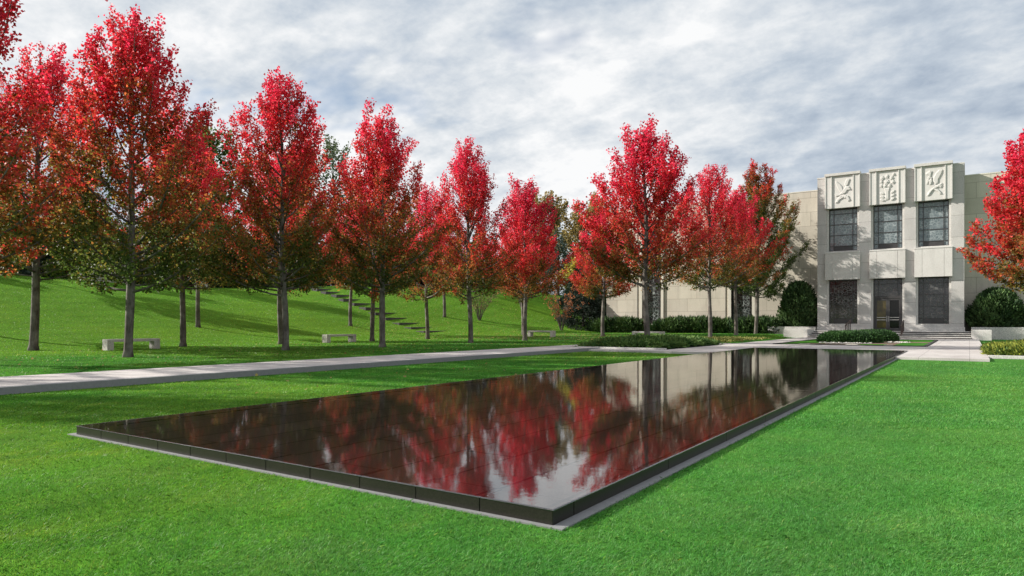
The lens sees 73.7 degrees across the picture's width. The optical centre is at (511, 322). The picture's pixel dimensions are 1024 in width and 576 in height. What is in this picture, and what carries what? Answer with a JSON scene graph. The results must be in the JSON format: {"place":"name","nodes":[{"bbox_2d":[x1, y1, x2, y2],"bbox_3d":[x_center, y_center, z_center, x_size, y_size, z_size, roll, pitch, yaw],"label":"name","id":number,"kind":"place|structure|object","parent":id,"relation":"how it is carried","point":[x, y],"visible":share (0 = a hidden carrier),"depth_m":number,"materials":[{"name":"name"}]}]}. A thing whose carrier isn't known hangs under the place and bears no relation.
{"place":"outdoors","nodes":[
{"label":"outdoors","id":0,"kind":"place"},
{"bbox_2d":[0,345,592,386],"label":"path","id":1,"kind":"structure","parent":0,"point":[63,377],"depth_m":19.03,"materials":[{"name":"grey concrete"}]},
{"bbox_2d":[0,275,1023,575],"bbox_3d":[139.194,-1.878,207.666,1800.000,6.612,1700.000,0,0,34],"label":"ground","id":2,"kind":"structure","parent":0,"point":[536,309],"depth_m":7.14,"materials":[{"name":"green plant"}]},
{"bbox_2d":[4,249,31,276],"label":"evergreen tree","id":3,"kind":"object","parent":2,"relation":"on","point":[24,271],"visible":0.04,"depth_m":71.28,"materials":[{"name":"green plant"}]},
{"bbox_2d":[18,198,56,277],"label":"evergreen tree","id":4,"kind":"object","parent":2,"relation":"on","point":[42,258],"visible":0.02,"depth_m":75.63,"materials":[{"name":"green plant"}]},
{"bbox_2d":[16,173,73,281],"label":"maple tree","id":5,"kind":"object","parent":2,"relation":"on","point":[31,215],"visible":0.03,"depth_m":60.19,"materials":[{"name":"red plant"}]},
{"bbox_2d":[0,0,101,278],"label":"maple tree","id":6,"kind":"object","parent":2,"relation":"on","point":[11,157],"visible":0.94,"depth_m":23.11,"materials":[{"name":"red plant"}]},
{"bbox_2d":[0,41,128,350],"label":"maple tree","id":7,"kind":"object","parent":2,"relation":"on","point":[52,66],"visible":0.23,"depth_m":34.41,"materials":[{"name":"red plant"}]},
{"bbox_2d":[27,232,101,278],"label":"evergreen tree","id":8,"kind":"object","parent":2,"relation":"on","point":[76,247],"visible":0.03,"depth_m":75.53,"materials":[{"name":"green plant"}]},
{"bbox_2d":[50,192,116,277],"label":"evergreen tree","id":9,"kind":"object","parent":2,"relation":"on","point":[80,241],"visible":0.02,"depth_m":79.84,"materials":[{"name":"green plant"}]},
{"bbox_2d":[0,0,241,357],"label":"maple tree","id":10,"kind":"object","parent":2,"relation":"on","point":[132,48],"visible":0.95,"depth_m":26.81,"materials":[{"name":"red plant"}]},
{"bbox_2d":[96,223,150,284],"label":"evergreen tree","id":11,"kind":"object","parent":2,"relation":"on","point":[143,282],"visible":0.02,"depth_m":84.02,"materials":[{"name":"green plant"}]},
{"bbox_2d":[102,338,159,350],"bbox_3d":[-19.770,1.170,35.523,0.520,0.660,2.700,0,0,34],"label":"stone bench","id":12,"kind":"object","parent":2,"relation":"on","point":[108,344],"visible":0.7,"depth_m":35.12,"materials":[{"name":"stone"}]},
{"bbox_2d":[103,108,246,346],"bbox_3d":[-19.636,-5.477,40.155,8.316,14.022,8.246,0,0,34],"label":"maple tree","id":13,"kind":"object","parent":2,"relation":"on","point":[212,175],"visible":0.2,"depth_m":39.72,"materials":[{"name":"red plant"}]},
{"bbox_2d":[137,161,247,327],"bbox_3d":[-23.966,-6.088,52.906,7.325,13.190,8.186,0,0,17],"label":"maple tree","id":14,"kind":"object","parent":2,"relation":"on","point":[197,324],"visible":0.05,"depth_m":52.07,"materials":[{"name":"red plant"}]},
{"bbox_2d":[171,268,230,287],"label":"evergreen tree","id":15,"kind":"object","parent":2,"relation":"on","point":[209,282],"visible":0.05,"depth_m":89.38,"materials":[{"name":"green plant"}]},
{"bbox_2d":[189,261,236,287],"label":"evergreen tree","id":16,"kind":"object","parent":2,"relation":"on","point":[226,280],"visible":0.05,"depth_m":93.75,"materials":[{"name":"green plant"}]},
{"bbox_2d":[186,126,254,238],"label":"broadleaf tree","id":17,"kind":"object","parent":2,"relation":"on","point":[217,150],"visible":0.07,"depth_m":99.75,"materials":[{"name":"green plant"}]},
{"bbox_2d":[219,238,261,287],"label":"evergreen tree","id":18,"kind":"object","parent":2,"relation":"on","point":[242,270],"visible":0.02,"depth_m":96.27,"materials":[{"name":"green plant"}]},
{"bbox_2d":[237,229,278,287],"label":"evergreen tree","id":19,"kind":"object","parent":2,"relation":"on","point":[267,260],"visible":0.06,"depth_m":97.28,"materials":[{"name":"green plant"}]},
{"bbox_2d":[175,66,357,349],"bbox_3d":[-11.179,-5.582,34.243,7.153,14.296,9.292,0,0,34],"label":"maple tree","id":20,"kind":"object","parent":2,"relation":"on","point":[301,166],"visible":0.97,"depth_m":33.53,"materials":[{"name":"red plant"}]},
{"bbox_2d":[199,137,350,343],"bbox_3d":[-14.529,-5.098,42.932,9.227,13.282,8.388,0,0,34],"label":"maple tree","id":21,"kind":"object","parent":2,"relation":"on","point":[279,300],"visible":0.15,"depth_m":43.05,"materials":[{"name":"red plant"}]},
{"bbox_2d":[263,158,327,238],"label":"broadleaf tree","id":22,"kind":"object","parent":2,"relation":"on","point":[306,199],"visible":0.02,"depth_m":110.24,"materials":[{"name":"green plant"}]},
{"bbox_2d":[0,347,598,394],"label":"path kerb","id":23,"kind":"structure","parent":2,"relation":"on","point":[18,389],"depth_m":17.39,"materials":[{"name":"concrete"}]},
{"bbox_2d":[270,230,330,286],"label":"evergreen tree","id":24,"kind":"object","parent":2,"relation":"on","point":[315,278],"visible":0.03,"depth_m":99.81,"materials":[{"name":"green plant"}]},
{"bbox_2d":[311,288,331,290],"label":"stone step","id":25,"kind":"object","parent":2,"relation":"on","point":[320,289],"visible":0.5,"depth_m":83.01,"materials":[{"name":"grey stone"}]},
{"bbox_2d":[321,291,338,293],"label":"stone step","id":26,"kind":"object","parent":2,"relation":"on","point":[325,292],"visible":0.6,"depth_m":81.25,"materials":[{"name":"grey stone"}]},
{"bbox_2d":[313,129,353,246],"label":"broadleaf tree","id":27,"kind":"object","parent":2,"relation":"on","point":[331,149],"visible":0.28,"depth_m":118.31,"materials":[{"name":"green plant"}]},
{"bbox_2d":[319,240,348,285],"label":"evergreen tree","id":28,"kind":"object","parent":2,"relation":"on","point":[333,284],"visible":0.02,"depth_m":104.91,"materials":[{"name":"green plant"}]},
{"bbox_2d":[6,287,671,392],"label":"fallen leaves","id":29,"kind":"object","parent":2,"relation":"on","point":[256,374],"visible":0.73,"depth_m":59.61,"materials":[{"name":"red plant"}]},
{"bbox_2d":[322,334,355,342],"bbox_3d":[-12.194,1.159,48.262,0.520,0.660,2.700,0,0,34],"label":"stone bench","id":30,"kind":"object","parent":2,"relation":"on","point":[327,338],"visible":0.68,"depth_m":47.84,"materials":[{"name":"stone"}]},
{"bbox_2d":[331,295,348,297],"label":"stone step","id":31,"kind":"object","parent":2,"relation":"on","point":[337,296],"visible":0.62,"depth_m":79.85,"materials":[{"name":"grey stone"}]},
{"bbox_2d":[321,201,372,325],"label":"maple tree","id":32,"kind":"object","parent":2,"relation":"on","point":[350,306],"visible":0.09,"depth_m":64.90,"materials":[{"name":"red plant"}]},
{"bbox_2d":[338,299,359,301],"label":"stone step","id":33,"kind":"object","parent":2,"relation":"on","point":[343,300],"visible":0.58,"depth_m":77.96,"materials":[{"name":"grey stone"}]},
{"bbox_2d":[348,303,370,305],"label":"stone step","id":34,"kind":"object","parent":2,"relation":"on","point":[355,304],"visible":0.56,"depth_m":76.51,"materials":[{"name":"grey stone"}]},
{"bbox_2d":[359,307,378,309],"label":"stone step","id":35,"kind":"object","parent":2,"relation":"on","point":[366,308],"visible":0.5,"depth_m":74.80,"materials":[{"name":"grey stone"}]},
{"bbox_2d":[324,169,417,340],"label":"maple tree","id":36,"kind":"object","parent":2,"relation":"on","point":[373,296],"visible":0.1,"depth_m":50.65,"materials":[{"name":"red plant"}]},
{"bbox_2d":[315,97,455,346],"bbox_3d":[-7.255,-5.506,38.936,8.038,14.131,8.225,0,0,34],"label":"maple tree","id":37,"kind":"object","parent":2,"relation":"on","point":[381,172],"visible":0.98,"depth_m":38.17,"materials":[{"name":"red plant"}]},
{"bbox_2d":[393,323,415,324],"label":"stone step","id":38,"kind":"object","parent":2,"relation":"on","point":[403,323],"visible":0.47,"depth_m":70.07,"materials":[{"name":"grey stone"}]},
{"bbox_2d":[404,232,424,286],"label":"evergreen tree","id":39,"kind":"object","parent":2,"relation":"on","point":[421,281],"visible":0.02,"depth_m":111.83,"materials":[{"name":"green plant"}]},
{"bbox_2d":[404,327,429,328],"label":"stone step","id":40,"kind":"object","parent":2,"relation":"on","point":[414,327],"visible":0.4,"depth_m":68.41,"materials":[{"name":"grey stone"}]},
{"bbox_2d":[392,181,473,338],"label":"maple tree","id":41,"kind":"object","parent":2,"relation":"on","point":[426,280],"visible":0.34,"depth_m":58.07,"materials":[{"name":"red plant"}]},
{"bbox_2d":[406,207,479,316],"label":"maple tree","id":42,"kind":"object","parent":2,"relation":"on","point":[444,303],"visible":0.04,"depth_m":76.46,"materials":[{"name":"red plant"}]},
{"bbox_2d":[420,246,480,287],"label":"evergreen tree","id":43,"kind":"object","parent":2,"relation":"on","point":[456,264],"depth_m":113.88,"materials":[{"name":"green plant"}]},
{"bbox_2d":[415,136,522,342],"bbox_3d":[-2.836,-5.701,46.715,7.184,14.512,7.920,0,0,2],"label":"maple tree","id":44,"kind":"object","parent":2,"relation":"on","point":[475,185],"visible":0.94,"depth_m":46.36,"materials":[{"name":"red plant"}]},
{"bbox_2d":[463,284,501,320],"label":"twiggy shrub","id":45,"kind":"object","parent":2,"relation":"on","point":[479,316],"visible":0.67,"depth_m":76.91,"materials":[{"name":"green plant"}]},
{"bbox_2d":[67,359,897,530],"bbox_3d":[4.576,1.419,17.272,7.090,0.062,25.810,0,0,34],"label":"pool edge strip","id":46,"kind":"object","parent":2,"relation":"on","point":[583,515],"visible":0.38,"depth_m":6.08,"materials":[{"name":"concrete"}]},
{"bbox_2d":[470,233,498,288],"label":"evergreen tree","id":47,"kind":"object","parent":2,"relation":"on","point":[482,253],"visible":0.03,"depth_m":120.29,"materials":[{"name":"green plant"}]},
{"bbox_2d":[77,351,906,524],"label":"reflecting pool","id":48,"kind":"structure","parent":2,"relation":"on","point":[551,471],"depth_m":6.88,"materials":[{"name":"liquid"}]},
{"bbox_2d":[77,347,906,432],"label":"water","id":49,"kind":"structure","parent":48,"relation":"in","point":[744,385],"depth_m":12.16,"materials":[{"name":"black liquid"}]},
{"bbox_2d":[482,207,560,334],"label":"maple tree","id":50,"kind":"object","parent":2,"relation":"on","point":[533,289],"visible":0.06,"depth_m":67.15,"materials":[{"name":"red plant"}]},
{"bbox_2d":[480,172,575,340],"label":"maple tree","id":51,"kind":"object","parent":2,"relation":"on","point":[524,200],"visible":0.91,"depth_m":52.44,"materials":[{"name":"red plant"}]},
{"bbox_2d":[527,331,555,336],"bbox_3d":[2.679,1.053,62.009,2.700,0.660,0.520,0,0,34],"label":"stone bench","id":52,"kind":"object","parent":2,"relation":"on","point":[552,333],"visible":0.76,"depth_m":61.47,"materials":[{"name":"stone"}]},
{"bbox_2d":[503,190,582,278],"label":"broadleaf tree","id":53,"kind":"object","parent":2,"relation":"on","point":[561,210],"visible":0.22,"depth_m":118.93,"materials":[{"name":"green plant"}]},
{"bbox_2d":[540,228,571,295],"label":"evergreen tree","id":54,"kind":"object","parent":2,"relation":"on","point":[558,257],"visible":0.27,"depth_m":105.27,"materials":[{"name":"green plant"}]},
{"bbox_2d":[541,282,584,329],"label":"twiggy shrub","id":55,"kind":"object","parent":2,"relation":"on","point":[555,308],"visible":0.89,"depth_m":76.59,"materials":[{"name":"plant"}]},
{"bbox_2d":[554,257,589,288],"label":"broadleaf tree","id":56,"kind":"object","parent":2,"relation":"on","point":[572,265],"visible":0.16,"depth_m":96.17,"materials":[{"name":"yellow plant"}]},
{"bbox_2d":[554,285,605,331],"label":"evergreen tree","id":57,"kind":"object","parent":2,"relation":"on","point":[594,307],"visible":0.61,"depth_m":80.80,"materials":[{"name":"green plant"}]},
{"bbox_2d":[557,258,605,312],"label":"evergreen tree","id":58,"kind":"object","parent":2,"relation":"on","point":[567,290],"visible":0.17,"depth_m":91.00,"materials":[{"name":"green plant"}]},
{"bbox_2d":[555,191,608,263],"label":"broadleaf tree","id":59,"kind":"object","parent":2,"relation":"on","point":[574,230],"visible":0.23,"depth_m":109.08,"materials":[{"name":"green plant"}]},
{"bbox_2d":[568,208,636,335],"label":"maple tree","id":60,"kind":"object","parent":2,"relation":"on","point":[587,290],"visible":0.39,"depth_m":61.02,"materials":[{"name":"red plant"}]},
{"bbox_2d":[585,315,649,332],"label":"juniper hedge","id":61,"kind":"object","parent":2,"relation":"on","point":[621,324],"visible":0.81,"depth_m":76.64,"materials":[{"name":"green plant"}]},
{"bbox_2d":[577,346,666,349],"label":"bed kerb","id":62,"kind":"structure","parent":2,"relation":"on","point":[629,348],"depth_m":33.81,"materials":[{"name":"grey stone"}]},
{"bbox_2d":[568,113,717,334],"bbox_3d":[7.368,-5.225,38.910,8.300,13.330,7.177,0,0,16],"label":"maple tree","id":63,"kind":"object","parent":2,"relation":"on","point":[632,191],"visible":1,"depth_m":37.91,"materials":[{"name":"red plant"}]},
{"bbox_2d":[632,331,664,334],"bbox_3d":[11.235,1.054,56.274,2.700,0.660,0.520,0,0,34],"label":"stone bench","id":64,"kind":"object","parent":2,"relation":"on","point":[637,332],"visible":0.59,"depth_m":55.98,"materials":[{"name":"stone"}]},
{"bbox_2d":[650,314,733,332],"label":"juniper hedge","id":65,"kind":"object","parent":2,"relation":"on","point":[684,324],"visible":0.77,"depth_m":71.85,"materials":[{"name":"green plant"}]},
{"bbox_2d":[659,163,769,336],"bbox_3d":[16.106,-5.764,55.421,9.200,14.345,7.069,0,0,-22],"label":"maple tree","id":66,"kind":"object","parent":2,"relation":"on","point":[708,190],"visible":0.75,"depth_m":54.59,"materials":[{"name":"red plant"}]},
{"bbox_2d":[698,336,771,342],"bbox_3d":[15.615,1.257,52.585,5.618,0.422,14.582,0,0,34],"label":"ground cover","id":67,"kind":"object","parent":2,"relation":"on","point":[724,339],"visible":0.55,"depth_m":51.74,"materials":[{"name":"green plant"}]},
{"bbox_2d":[683,184,793,334],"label":"maple tree","id":68,"kind":"object","parent":2,"relation":"on","point":[744,281],"visible":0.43,"depth_m":60.64,"materials":[{"name":"red plant"}]},
{"bbox_2d":[729,314,784,333],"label":"juniper hedge","id":69,"kind":"object","parent":2,"relation":"on","point":[746,325],"visible":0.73,"depth_m":67.54,"materials":[{"name":"green plant"}]},
{"bbox_2d":[712,158,809,333],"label":"maple tree","id":70,"kind":"object","parent":2,"relation":"on","point":[764,193],"visible":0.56,"depth_m":65.49,"materials":[{"name":"red plant"}]},
{"bbox_2d":[768,327,816,333],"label":"planter wall","id":71,"kind":"structure","parent":2,"relation":"on","point":[781,330],"depth_m":65.96,"materials":[{"name":"grey stone"}]},
{"bbox_2d":[776,280,816,327],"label":"arborvitae bush","id":72,"kind":"object","parent":71,"relation":"in","point":[798,305],"visible":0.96,"depth_m":65.81,"materials":[{"name":"green plant"}]},
{"bbox_2d":[606,160,1023,330],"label":"stone building","id":73,"kind":"structure","parent":2,"relation":"on","point":[883,246],"depth_m":62.05,"materials":[{"name":"grey stone"}]},
{"bbox_2d":[644,232,660,323],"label":"window","id":74,"kind":"structure","parent":73,"relation":"in","point":[654,297],"depth_m":77.41,"materials":[{"name":"grey glass"}]},
{"bbox_2d":[732,237,751,321],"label":"window","id":75,"kind":"structure","parent":73,"relation":"in","point":[744,302],"depth_m":71.91,"materials":[{"name":"grey glass"}]},
{"bbox_2d":[829,208,856,251],"bbox_3d":[31.040,-8.670,63.946,2.420,3.940,0.120,0,0,34],"label":"window","id":76,"kind":"structure","parent":73,"relation":"in","point":[842,222],"depth_m":63.95,"materials":[{"name":"grey glass"}]},
{"bbox_2d":[829,280,856,323],"bbox_3d":[31.040,-1.930,63.946,2.420,4.060,0.120,0,0,34],"label":"window","id":77,"kind":"structure","parent":73,"relation":"in","point":[842,293],"depth_m":63.95,"materials":[{"name":"black glass"}]},
{"bbox_2d":[875,299,887,329],"bbox_3d":[33.632,-0.725,62.143,1.014,2.930,0.150,0,0,34],"label":"door","id":78,"kind":"structure","parent":73,"relation":"in","point":[881,305],"depth_m":62.17,"materials":[{"name":"glass"}]},
{"bbox_2d":[873,204,901,248],"bbox_3d":[34.088,-8.670,61.903,2.320,3.940,0.120,0,0,34],"label":"window","id":79,"kind":"structure","parent":73,"relation":"in","point":[887,219],"depth_m":61.94,"materials":[{"name":"grey glass"}]},
{"bbox_2d":[873,279,901,296],"bbox_3d":[34.088,-3.155,61.903,2.320,1.610,0.120,0,0,34],"label":"window","id":80,"kind":"structure","parent":73,"relation":"in","point":[881,287],"depth_m":61.94,"materials":[{"name":"grey glass"}]},
{"bbox_2d":[888,298,900,330],"bbox_3d":[34.484,-0.725,61.572,1.014,2.930,0.150,0,0,34],"label":"door","id":81,"kind":"structure","parent":73,"relation":"in","point":[894,304],"depth_m":61.59,"materials":[{"name":"brown metal"}]},
{"bbox_2d":[918,200,948,246],"bbox_3d":[37.012,-8.670,59.943,2.300,3.940,0.120,0,0,34],"label":"window","id":82,"kind":"structure","parent":73,"relation":"in","point":[933,217],"depth_m":59.96,"materials":[{"name":"grey glass"}]},
{"bbox_2d":[918,277,948,323],"bbox_3d":[37.012,-1.930,59.943,2.300,4.060,0.120,0,0,34],"label":"window","id":83,"kind":"structure","parent":73,"relation":"in","point":[933,293],"depth_m":59.96,"materials":[{"name":"grey glass"}]},
{"bbox_2d":[773,339,937,346],"bbox_3d":[23.648,1.355,45.967,8.000,0.190,16.100,0,0,34],"label":"bed edging","id":84,"kind":"object","parent":2,"relation":"on","point":[929,344],"visible":0.32,"depth_m":39.99,"materials":[{"name":"black stone"}]},
{"bbox_2d":[806,342,929,344],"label":"bed soil","id":85,"kind":"structure","parent":2,"relation":"on","point":[892,343],"depth_m":43.09,"materials":[{"name":"brown soil"}]},
{"bbox_2d":[816,329,883,342],"bbox_3d":[22.541,0.947,45.574,4.145,1.030,2.703,0,0,34],"label":"clipped hedge","id":86,"kind":"object","parent":85,"relation":"on","point":[855,336],"visible":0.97,"depth_m":44.74,"materials":[{"name":"green plant"}]},
{"bbox_2d":[784,340,933,345],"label":"turf","id":87,"kind":"structure","parent":85,"relation":"on","point":[815,341],"depth_m":42.95,"materials":[{"name":"green plant"}]},
{"bbox_2d":[819,341,908,343],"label":"gravel","id":88,"kind":"structure","parent":85,"relation":"on","point":[864,343],"depth_m":44.16,"materials":[{"name":"white gravel"}]},
{"bbox_2d":[861,328,899,341],"bbox_3d":[25.578,0.932,48.142,3.189,1.091,2.476,0,0,34],"label":"clipped hedge","id":89,"kind":"object","parent":85,"relation":"on","point":[889,335],"visible":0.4,"depth_m":47.07,"materials":[{"name":"green plant"}]},
{"bbox_2d":[956,129,1023,293],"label":"maple tree","id":90,"kind":"object","parent":2,"relation":"on","point":[1011,224],"visible":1,"depth_m":33.35,"materials":[{"name":"red plant"}]},
{"bbox_2d":[971,327,1023,339],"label":"planter wall","id":91,"kind":"structure","parent":2,"relation":"on","point":[1007,333],"depth_m":56.28,"materials":[{"name":"grey stone"}]},
{"bbox_2d":[964,286,1023,326],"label":"arborvitae bush","id":92,"kind":"object","parent":91,"relation":"in","point":[991,306],"visible":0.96,"depth_m":57.28,"materials":[{"name":"green plant"}]},
{"bbox_2d":[988,355,1023,358],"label":"bed kerb","id":93,"kind":"structure","parent":2,"relation":"on","point":[1003,357],"depth_m":26.32,"materials":[{"name":"grey stone"}]},
{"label":"bed soil","id":94,"kind":"structure","parent":2,"relation":"on","visible":0},
{"bbox_2d":[980,338,1023,355],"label":"ground cover","id":95,"kind":"object","parent":94,"relation":"on","point":[1012,347],"visible":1,"depth_m":27.90,"materials":[{"name":"yellow plant"}]},
{"bbox_2d":[0,0,1023,294],"label":"sky","id":96,"kind":"structure","parent":0,"point":[808,90],"materials":[{"name":"grey"}]},
{"bbox_2d":[591,344,719,349],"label":"bed soil","id":97,"kind":"structure","parent":0,"point":[679,346],"depth_m":35.80,"materials":[{"name":"brown soil"}]},
{"bbox_2d":[573,333,722,348],"bbox_3d":[8.010,1.019,38.595,5.241,0.916,10.618,0,0,34],"label":"ground cover","id":98,"kind":"object","parent":97,"relation":"on","point":[668,341],"visible":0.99,"depth_m":35.63,"materials":[{"name":"green plant"}]},
{"bbox_2d":[588,337,989,361],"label":"plaza","id":99,"kind":"structure","parent":0,"point":[954,349],"depth_m":34.62,"materials":[{"name":"grey concrete"}]},
{"bbox_2d":[784,329,813,337],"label":"step end block","id":100,"kind":"structure","parent":99,"relation":"on","point":[796,333],"depth_m":61.49,"materials":[{"name":"grey stone"}]},
{"bbox_2d":[808,331,970,338],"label":"entrance risers","id":101,"kind":"object","parent":99,"relation":"on","point":[910,337],"visible":0.29,"depth_m":56.87,"materials":[{"name":"grey stone"}]},
{"bbox_2d":[810,331,970,337],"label":"entrance steps","id":102,"kind":"structure","parent":101,"relation":"on","point":[927,333],"depth_m":57.03,"materials":[{"name":"grey stone"}]},
{"bbox_2d":[845,320,850,329],"bbox_3d":[29.744,0.462,60.451,0.090,1.417,3.061,0,0,34],"label":"handrail","id":103,"kind":"object","parent":102,"relation":"on","point":[847,324],"visible":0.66,"depth_m":60.82,"materials":[{"name":"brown metal"}]},
{"bbox_2d":[900,320,903,336],"bbox_3d":[33.233,0.462,58.112,0.090,1.417,3.061,0,0,34],"label":"handrail","id":104,"kind":"object","parent":102,"relation":"on","point":[901,327],"visible":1,"depth_m":57.29,"materials":[{"name":"brown metal"}]},
{"bbox_2d":[971,330,991,340],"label":"step end block","id":105,"kind":"structure","parent":99,"relation":"on","point":[982,334],"depth_m":53.77,"materials":[{"name":"grey stone"}]}
]}

